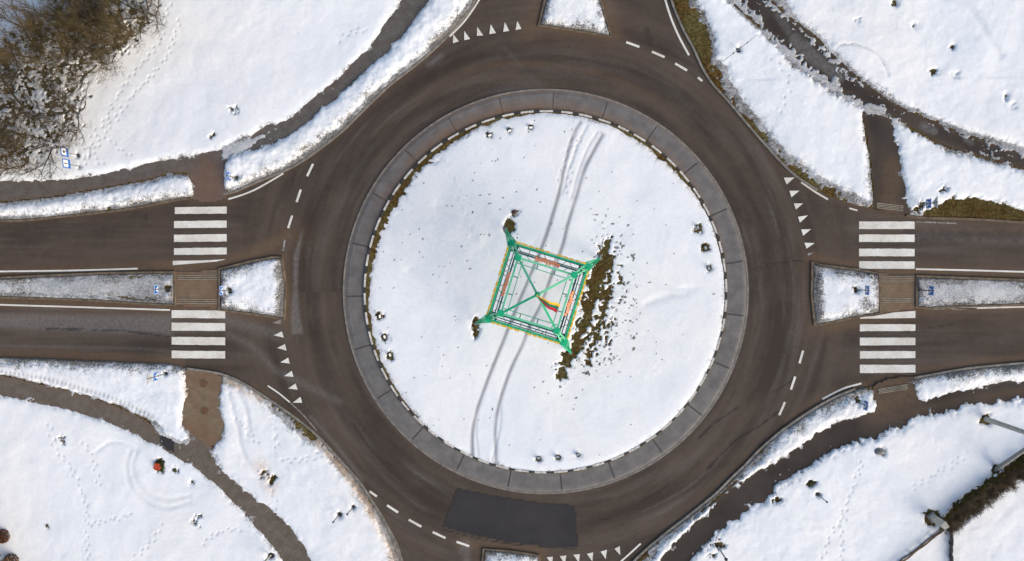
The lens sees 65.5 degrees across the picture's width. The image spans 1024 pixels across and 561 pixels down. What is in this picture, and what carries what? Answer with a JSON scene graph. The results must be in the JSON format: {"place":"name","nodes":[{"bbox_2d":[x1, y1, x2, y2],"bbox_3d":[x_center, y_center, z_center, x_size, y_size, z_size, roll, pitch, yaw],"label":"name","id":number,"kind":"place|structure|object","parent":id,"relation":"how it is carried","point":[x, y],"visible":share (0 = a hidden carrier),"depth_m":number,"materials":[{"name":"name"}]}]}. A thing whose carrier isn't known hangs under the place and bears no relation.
{"place":"outdoors","nodes":[
{"label":"outdoors","id":0,"kind":"place"},
{"bbox_2d":[0,150,227,201],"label":"sidewalk","id":1,"kind":"structure","parent":0,"point":[205,171],"depth_m":60.34,"materials":[{"name":"asphalt"}]},
{"bbox_2d":[0,375,310,560],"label":"sidewalk","id":2,"kind":"structure","parent":0,"point":[276,531],"depth_m":60.59,"materials":[{"name":"asphalt"}]},
{"bbox_2d":[160,435,173,451],"bbox_3d":[-26.271,12.249,60.628,1.120,0.001,1.680,0,91,2],"label":"road patch","id":3,"kind":"object","parent":2,"relation":"on","point":[167,443],"visible":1,"depth_m":60.63,"materials":[{"name":"grey asphalt"}]},
{"bbox_2d":[245,0,427,150],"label":"sidewalk","id":4,"kind":"structure","parent":0,"point":[397,24],"depth_m":59.62,"materials":[{"name":"grey asphalt"}]},
{"bbox_2d":[0,0,1023,560],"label":"road","id":5,"kind":"structure","parent":0,"point":[384,460],"depth_m":59.48,"materials":[{"name":"grey asphalt"}]},
{"bbox_2d":[175,270,217,308],"bbox_3d":[-23.902,0.671,60.431,3.500,0.001,2.940,0,91,2],"label":"crossing pad","id":6,"kind":"object","parent":5,"relation":"on","point":[187,290],"visible":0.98,"depth_m":60.43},
{"bbox_2d":[178,299,217,303],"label":"tactile kerb","id":7,"kind":"structure","parent":6,"relation":"on","point":[199,301],"depth_m":60.41,"materials":[{"name":"grey concrete"}]},
{"bbox_2d":[178,275,217,279],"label":"tactile kerb","id":8,"kind":"structure","parent":6,"relation":"on","point":[196,277],"depth_m":60.39,"materials":[{"name":"grey concrete"}]},
{"bbox_2d":[442,488,577,546],"bbox_3d":[0.027,17.986,59.844,10.335,0.001,3.582,8,91,2],"label":"road patch","id":9,"kind":"object","parent":5,"relation":"on","point":[508,520],"visible":1,"depth_m":59.84,"materials":[{"name":"black asphalt"}]},
{"bbox_2d":[0,0,1023,560],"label":"edge line","id":10,"kind":"object","parent":5,"relation":"on","point":[282,174],"visible":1,"depth_m":59.57,"materials":[{"name":"white paint"}]},
{"bbox_2d":[172,206,914,372],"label":"crosswalk","id":11,"kind":"structure","parent":5,"relation":"on","point":[862,265],"depth_m":58.65,"materials":[{"name":"white paint"}]},
{"bbox_2d":[275,21,813,560],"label":"give way marking","id":12,"kind":"object","parent":5,"relation":"on","point":[797,205],"visible":1,"depth_m":59.38,"materials":[{"name":"white paint"}]},
{"bbox_2d":[287,41,803,546],"bbox_3d":[1.951,1.446,59.483,34.211,0.001,31.219,-21,90,2],"label":"lane marking","id":13,"kind":"object","parent":5,"relation":"on","point":[395,509],"visible":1,"depth_m":59.96,"materials":[{"name":"white paint"}]},
{"bbox_2d":[343,89,748,493],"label":"kerb","id":14,"kind":"structure","parent":5,"relation":"on","point":[699,422],"depth_m":59.41,"materials":[{"name":"concrete"}]},
{"bbox_2d":[272,221,976,560],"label":"worn marking","id":15,"kind":"object","parent":5,"relation":"on","point":[280,322],"visible":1,"depth_m":60.13,"materials":[{"name":"white paint"}]},
{"bbox_2d":[878,273,915,312],"bbox_3d":[28.296,0.956,58.474,2.800,0.001,2.940,0,91,2],"label":"crossing pad","id":16,"kind":"object","parent":5,"relation":"on","point":[895,293],"visible":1,"depth_m":58.47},
{"bbox_2d":[884,276,913,278],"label":"tactile kerb","id":17,"kind":"structure","parent":16,"relation":"on","point":[898,276],"depth_m":58.42,"materials":[{"name":"grey concrete"}]},
{"bbox_2d":[0,0,1023,560],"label":"ground","id":18,"kind":"structure","parent":0,"point":[700,40],"depth_m":59.05,"materials":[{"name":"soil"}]},
{"bbox_2d":[0,529,9,543],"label":"brown shrub","id":19,"kind":"object","parent":18,"relation":"on","point":[3,539],"visible":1,"depth_m":60.86,"materials":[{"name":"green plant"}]},
{"bbox_2d":[4,554,18,560],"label":"brown shrub","id":20,"kind":"object","parent":18,"relation":"on","point":[11,559],"visible":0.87,"depth_m":60.94,"materials":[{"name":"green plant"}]},
{"bbox_2d":[0,1,52,79],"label":"bare tree","id":21,"kind":"object","parent":18,"relation":"on","point":[7,51],"visible":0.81,"depth_m":57.29,"materials":[{"name":"brown plant"}]},
{"bbox_2d":[60,146,78,156],"bbox_3d":[-32.986,-9.499,59.413,0.076,2.325,0.660,-6,91,2],"label":"information sign","id":22,"kind":"object","parent":18,"relation":"on","point":[64,152],"visible":0.94,"depth_m":58.76,"materials":[{"name":"metal"}]},
{"bbox_2d":[62,158,80,168],"bbox_3d":[-32.842,-8.633,59.422,0.077,2.325,0.660,-6,91,2],"label":"information sign","id":23,"kind":"object","parent":18,"relation":"on","point":[66,163],"visible":1,"depth_m":58.76,"materials":[{"name":"metal"}]},
{"bbox_2d":[0,271,175,305],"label":"kerb","id":24,"kind":"structure","parent":18,"relation":"on","point":[69,299],"depth_m":60.64,"materials":[{"name":"grey concrete"}]},
{"bbox_2d":[0,196,193,221],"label":"kerb","id":25,"kind":"structure","parent":18,"relation":"on","point":[109,211],"depth_m":60.52,"materials":[{"name":"grey concrete"}]},
{"bbox_2d":[153,461,164,471],"bbox_3d":[-26.774,14.135,60.509,0.874,0.468,0.882,0,91,2],"label":"flower bush","id":26,"kind":"object","parent":18,"relation":"on","point":[158,466],"visible":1,"depth_m":60.38,"materials":[{"name":"red plant"}]},
{"bbox_2d":[182,370,224,445],"bbox_3d":[-23.487,9.729,60.490,3.500,0.001,5.880,0,91,2],"label":"crossing pad","id":27,"kind":"object","parent":18,"relation":"on","point":[208,428],"visible":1,"depth_m":60.49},
{"bbox_2d":[200,379,207,387],"bbox_3d":[-23.375,7.831,60.437,0.660,0.020,0.660,0,91,2],"label":"manhole cover","id":28,"kind":"object","parent":27,"relation":"on","point":[203,383],"visible":1,"depth_m":60.43,"materials":[{"name":"metal"}]},
{"bbox_2d":[200,407,208,414],"bbox_3d":[-23.328,9.899,60.471,0.660,0.020,0.660,0,91,2],"label":"manhole cover","id":29,"kind":"object","parent":27,"relation":"on","point":[204,410],"visible":1,"depth_m":60.46,"materials":[{"name":"metal"}]},
{"bbox_2d":[218,256,286,319],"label":"kerb","id":30,"kind":"structure","parent":18,"relation":"on","point":[285,290],"depth_m":60.17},
{"bbox_2d":[187,367,401,560],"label":"kerb","id":31,"kind":"structure","parent":18,"relation":"on","point":[322,441],"depth_m":60.20,"materials":[{"name":"concrete"}]},
{"bbox_2d":[223,0,475,194],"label":"kerb","id":32,"kind":"structure","parent":18,"relation":"on","point":[371,101],"depth_m":59.64,"materials":[{"name":"concrete"}]},
{"bbox_2d":[482,548,539,560],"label":"kerb","id":33,"kind":"structure","parent":18,"relation":"on","point":[514,551],"depth_m":59.80,"materials":[{"name":"grey concrete"}]},
{"bbox_2d":[0,0,1023,560],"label":"snow","id":34,"kind":"structure","parent":18,"relation":"on","point":[580,188],"depth_m":59.24,"materials":[{"name":"white snow"}]},
{"bbox_2d":[0,114,23,147],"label":"bare tree","id":35,"kind":"object","parent":34,"relation":"on","point":[5,131],"visible":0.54,"depth_m":58.07,"materials":[{"name":"brown plant"}]},
{"bbox_2d":[0,48,25,144],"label":"bare tree","id":36,"kind":"object","parent":34,"relation":"on","point":[5,121],"visible":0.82,"depth_m":58.62,"materials":[{"name":"brown plant"}]},
{"bbox_2d":[0,40,32,104],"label":"bare tree","id":37,"kind":"object","parent":34,"relation":"on","point":[10,78],"visible":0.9,"depth_m":58.01,"materials":[{"name":"brown plant"}]},
{"bbox_2d":[0,123,35,183],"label":"bare tree","id":38,"kind":"object","parent":34,"relation":"on","point":[2,166],"visible":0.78,"depth_m":58.26,"materials":[{"name":"brown plant"}]},
{"bbox_2d":[0,89,81,191],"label":"bare tree","id":39,"kind":"object","parent":34,"relation":"on","point":[46,146],"visible":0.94,"depth_m":57.93,"materials":[{"name":"brown plant"}]},
{"bbox_2d":[0,0,102,79],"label":"bare tree","id":40,"kind":"object","parent":34,"relation":"on","point":[28,24],"visible":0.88,"depth_m":56.64,"materials":[{"name":"brown plant"}]},
{"bbox_2d":[7,64,95,150],"bbox_3d":[-33.329,-12.582,58.322,6.321,4.547,6.936,14,91,2],"label":"bare tree","id":41,"kind":"object","parent":34,"relation":"on","point":[47,117],"visible":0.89,"depth_m":58.06,"materials":[{"name":"brown plant"}]},
{"bbox_2d":[26,0,105,41],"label":"bare tree","id":42,"kind":"object","parent":34,"relation":"on","point":[67,16],"visible":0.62,"depth_m":57.31,"materials":[{"name":"brown plant"}]},
{"bbox_2d":[19,7,126,101],"bbox_3d":[-30.843,-15.889,57.623,7.402,5.672,7.241,22,92,2],"label":"bare tree","id":43,"kind":"object","parent":34,"relation":"on","point":[91,50],"visible":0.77,"depth_m":57.13,"materials":[{"name":"brown plant"}]},
{"bbox_2d":[37,0,116,36],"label":"bare tree","id":44,"kind":"object","parent":34,"relation":"on","point":[95,5],"visible":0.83,"depth_m":56.84,"materials":[{"name":"brown plant"}]},
{"bbox_2d":[39,0,142,61],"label":"bare tree","id":45,"kind":"object","parent":34,"relation":"on","point":[110,29],"visible":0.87,"depth_m":56.58,"materials":[{"name":"brown plant"}]},
{"bbox_2d":[65,6,143,79],"bbox_3d":[-29.939,-17.672,58.445,5.841,3.829,5.323,27,92,1],"label":"bare tree","id":46,"kind":"object","parent":34,"relation":"on","point":[112,61],"visible":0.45,"depth_m":58.14,"materials":[{"name":"brown plant"}]},
{"bbox_2d":[85,0,167,52],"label":"bare tree","id":47,"kind":"object","parent":34,"relation":"on","point":[145,13],"visible":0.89,"depth_m":57.64,"materials":[{"name":"brown plant"}]},
{"bbox_2d":[147,371,166,384],"bbox_3d":[-26.348,7.092,59.138,0.171,3.070,0.900,3,91,2],"label":"crossing sign","id":48,"kind":"object","parent":34,"relation":"on","point":[154,377],"visible":1,"depth_m":58.67,"materials":[{"name":"metal"}]},
{"bbox_2d":[153,285,167,293],"bbox_3d":[-26.192,0.645,59.435,0.171,2.240,0.680,0,91,2],"label":"crossing sign","id":49,"kind":"object","parent":34,"relation":"on","point":[156,289],"visible":1,"depth_m":58.82,"materials":[{"name":"metal"}]},
{"bbox_2d":[219,286,230,294],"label":"crossing sign","id":50,"kind":"object","parent":34,"relation":"on","point":[221,290],"visible":1,"depth_m":58.69,"materials":[{"name":"metal"}]},
{"bbox_2d":[226,171,237,180],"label":"crossing sign","id":51,"kind":"object","parent":34,"relation":"on","point":[228,175],"visible":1,"depth_m":58.51,"materials":[{"name":"metal"}]},
{"bbox_2d":[716,545,727,560],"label":"marker post","id":52,"kind":"object","parent":34,"relation":"on","point":[718,547],"visible":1,"depth_m":57.92,"materials":[{"name":"metal"}]},
{"bbox_2d":[725,35,756,59],"bbox_3d":[16.597,-16.893,58.189,3.101,0.850,0.320,-37,89,2],"label":"two armed post","id":53,"kind":"object","parent":34,"relation":"on","point":[738,50],"visible":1,"depth_m":57.81,"materials":[{"name":"metal"}]},
{"bbox_2d":[856,400,868,410],"bbox_3d":[25.371,8.949,57.701,0.171,2.120,0.680,6,91,2],"label":"crossing sign","id":54,"kind":"object","parent":34,"relation":"on","point":[865,406],"visible":1,"depth_m":57.11,"materials":[{"name":"metal"}]},
{"bbox_2d":[855,285,869,294],"bbox_3d":[25.246,0.685,57.373,0.171,2.500,0.680,0,91,2],"label":"crossing sign","id":55,"kind":"object","parent":34,"relation":"on","point":[866,290],"visible":1,"depth_m":56.62,"materials":[{"name":"metal"}]},
{"bbox_2d":[875,448,884,454],"bbox_3d":[26.984,12.568,58.550,0.870,0.592,0.550,0,91,2],"label":"boulder","id":56,"kind":"object","parent":34,"relation":"on","point":[879,451],"visible":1,"depth_m":58.36,"materials":[{"name":"stone"}]},
{"bbox_2d":[900,528,944,560],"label":"garden fence","id":57,"kind":"object","parent":34,"relation":"on","point":[931,538],"visible":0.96,"depth_m":58.22,"materials":[{"name":"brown wood"}]},
{"bbox_2d":[919,286,933,295],"bbox_3d":[29.851,0.710,57.350,0.171,2.200,0.680,0,91,2],"label":"crossing sign","id":58,"kind":"object","parent":34,"relation":"on","point":[931,290],"visible":1,"depth_m":56.71,"materials":[{"name":"metal"}]},
{"bbox_2d":[918,196,937,208],"bbox_3d":[29.669,-5.477,56.850,0.171,3.000,0.900,0,91,2],"label":"crossing sign","id":59,"kind":"object","parent":34,"relation":"on","point":[929,203],"visible":1,"depth_m":56.40,"materials":[{"name":"metal"}]},
{"bbox_2d":[949,530,953,560],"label":"garden fence","id":60,"kind":"object","parent":34,"relation":"on","point":[951,541],"visible":0.98,"depth_m":58.09,"materials":[{"name":"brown wood"}]},
{"bbox_2d":[474,227,601,354],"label":"lattice tower","id":61,"kind":"structure","parent":18,"relation":"on","point":[561,339],"depth_m":54.75,"materials":[{"name":"metal"}]},
{"bbox_2d":[538,296,559,312],"bbox_3d":[2.206,1.497,49.899,1.502,1.366,0.672,22,92,2],"label":"flag","id":62,"kind":"object","parent":61,"relation":"attached to","point":[554,306],"visible":1,"depth_m":49.85,"materials":[{"name":"multicoloured fabric"}]},
{"bbox_2d":[364,110,726,472],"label":"island kerb","id":63,"kind":"structure","parent":18,"relation":"on","point":[715,230],"depth_m":59.18,"materials":[{"name":"white concrete"}]},
{"bbox_2d":[538,0,611,36],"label":"kerb","id":64,"kind":"structure","parent":18,"relation":"on","point":[570,29],"depth_m":58.94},
{"bbox_2d":[633,388,854,560],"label":"kerb","id":65,"kind":"structure","parent":18,"relation":"on","point":[737,472],"depth_m":59.04,"materials":[{"name":"concrete"}]},
{"bbox_2d":[670,0,817,190],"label":"kerb","id":66,"kind":"structure","parent":18,"relation":"on","point":[736,110],"depth_m":58.61,"materials":[{"name":"concrete"}]},
{"bbox_2d":[807,480,813,486],"bbox_3d":[22.068,14.926,58.761,0.592,0.318,0.608,0,91,2],"label":"grass tuft","id":67,"kind":"object","parent":18,"relation":"on","point":[809,483],"visible":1,"depth_m":58.70,"materials":[{"name":"green plant"}]},
{"bbox_2d":[660,377,1023,560],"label":"footpath","id":68,"kind":"structure","parent":18,"relation":"on","point":[899,409],"depth_m":58.74,"materials":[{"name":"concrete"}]},
{"bbox_2d":[878,384,907,393],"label":"tactile kerb","id":69,"kind":"structure","parent":68,"relation":"on","point":[892,388],"depth_m":58.49,"materials":[{"name":"grey concrete"}]},
{"bbox_2d":[810,262,881,325],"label":"kerb","id":70,"kind":"structure","parent":18,"relation":"on","point":[811,293],"depth_m":58.54,"materials":[{"name":"grey concrete"}]},
{"bbox_2d":[734,0,1023,167],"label":"footpath","id":71,"kind":"structure","parent":18,"relation":"on","point":[775,24],"depth_m":58.25,"materials":[{"name":"grey asphalt"}]},
{"bbox_2d":[862,111,909,214],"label":"footpath","id":72,"kind":"structure","parent":18,"relation":"on","point":[889,186],"depth_m":58.26,"materials":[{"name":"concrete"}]},
{"bbox_2d":[877,203,902,210],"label":"tactile kerb","id":73,"kind":"structure","parent":72,"relation":"on","point":[889,207],"depth_m":58.27,"materials":[{"name":"grey concrete"}]},
{"bbox_2d":[926,511,948,529],"bbox_3d":[30.885,17.442,57.691,0.620,2.000,0.700,-34,90,2],"label":"concrete stub","id":74,"kind":"object","parent":18,"relation":"on","point":[937,520],"visible":1,"depth_m":57.55,"materials":[{"name":"grey concrete"}]},
{"bbox_2d":[906,214,1023,223],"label":"kerb","id":75,"kind":"structure","parent":18,"relation":"on","point":[952,218],"depth_m":58.11,"materials":[{"name":"grey concrete"}]},
{"bbox_2d":[914,362,1023,378],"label":"kerb","id":76,"kind":"structure","parent":18,"relation":"on","point":[967,368],"depth_m":58.29,"materials":[{"name":"concrete"}]},
{"bbox_2d":[915,275,1023,309],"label":"kerb","id":77,"kind":"structure","parent":18,"relation":"on","point":[965,306],"depth_m":58.20,"materials":[{"name":"grey concrete"}]},
{"bbox_2d":[942,457,1023,535],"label":"hedge","id":78,"kind":"object","parent":18,"relation":"on","point":[980,502],"visible":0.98,"depth_m":57.73,"materials":[{"name":"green plant"}]},
{"bbox_2d":[345,90,746,491],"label":"pavement","id":79,"kind":"structure","parent":0,"point":[678,153],"depth_m":59.35,"materials":[{"name":"grey concrete"}]}
]}

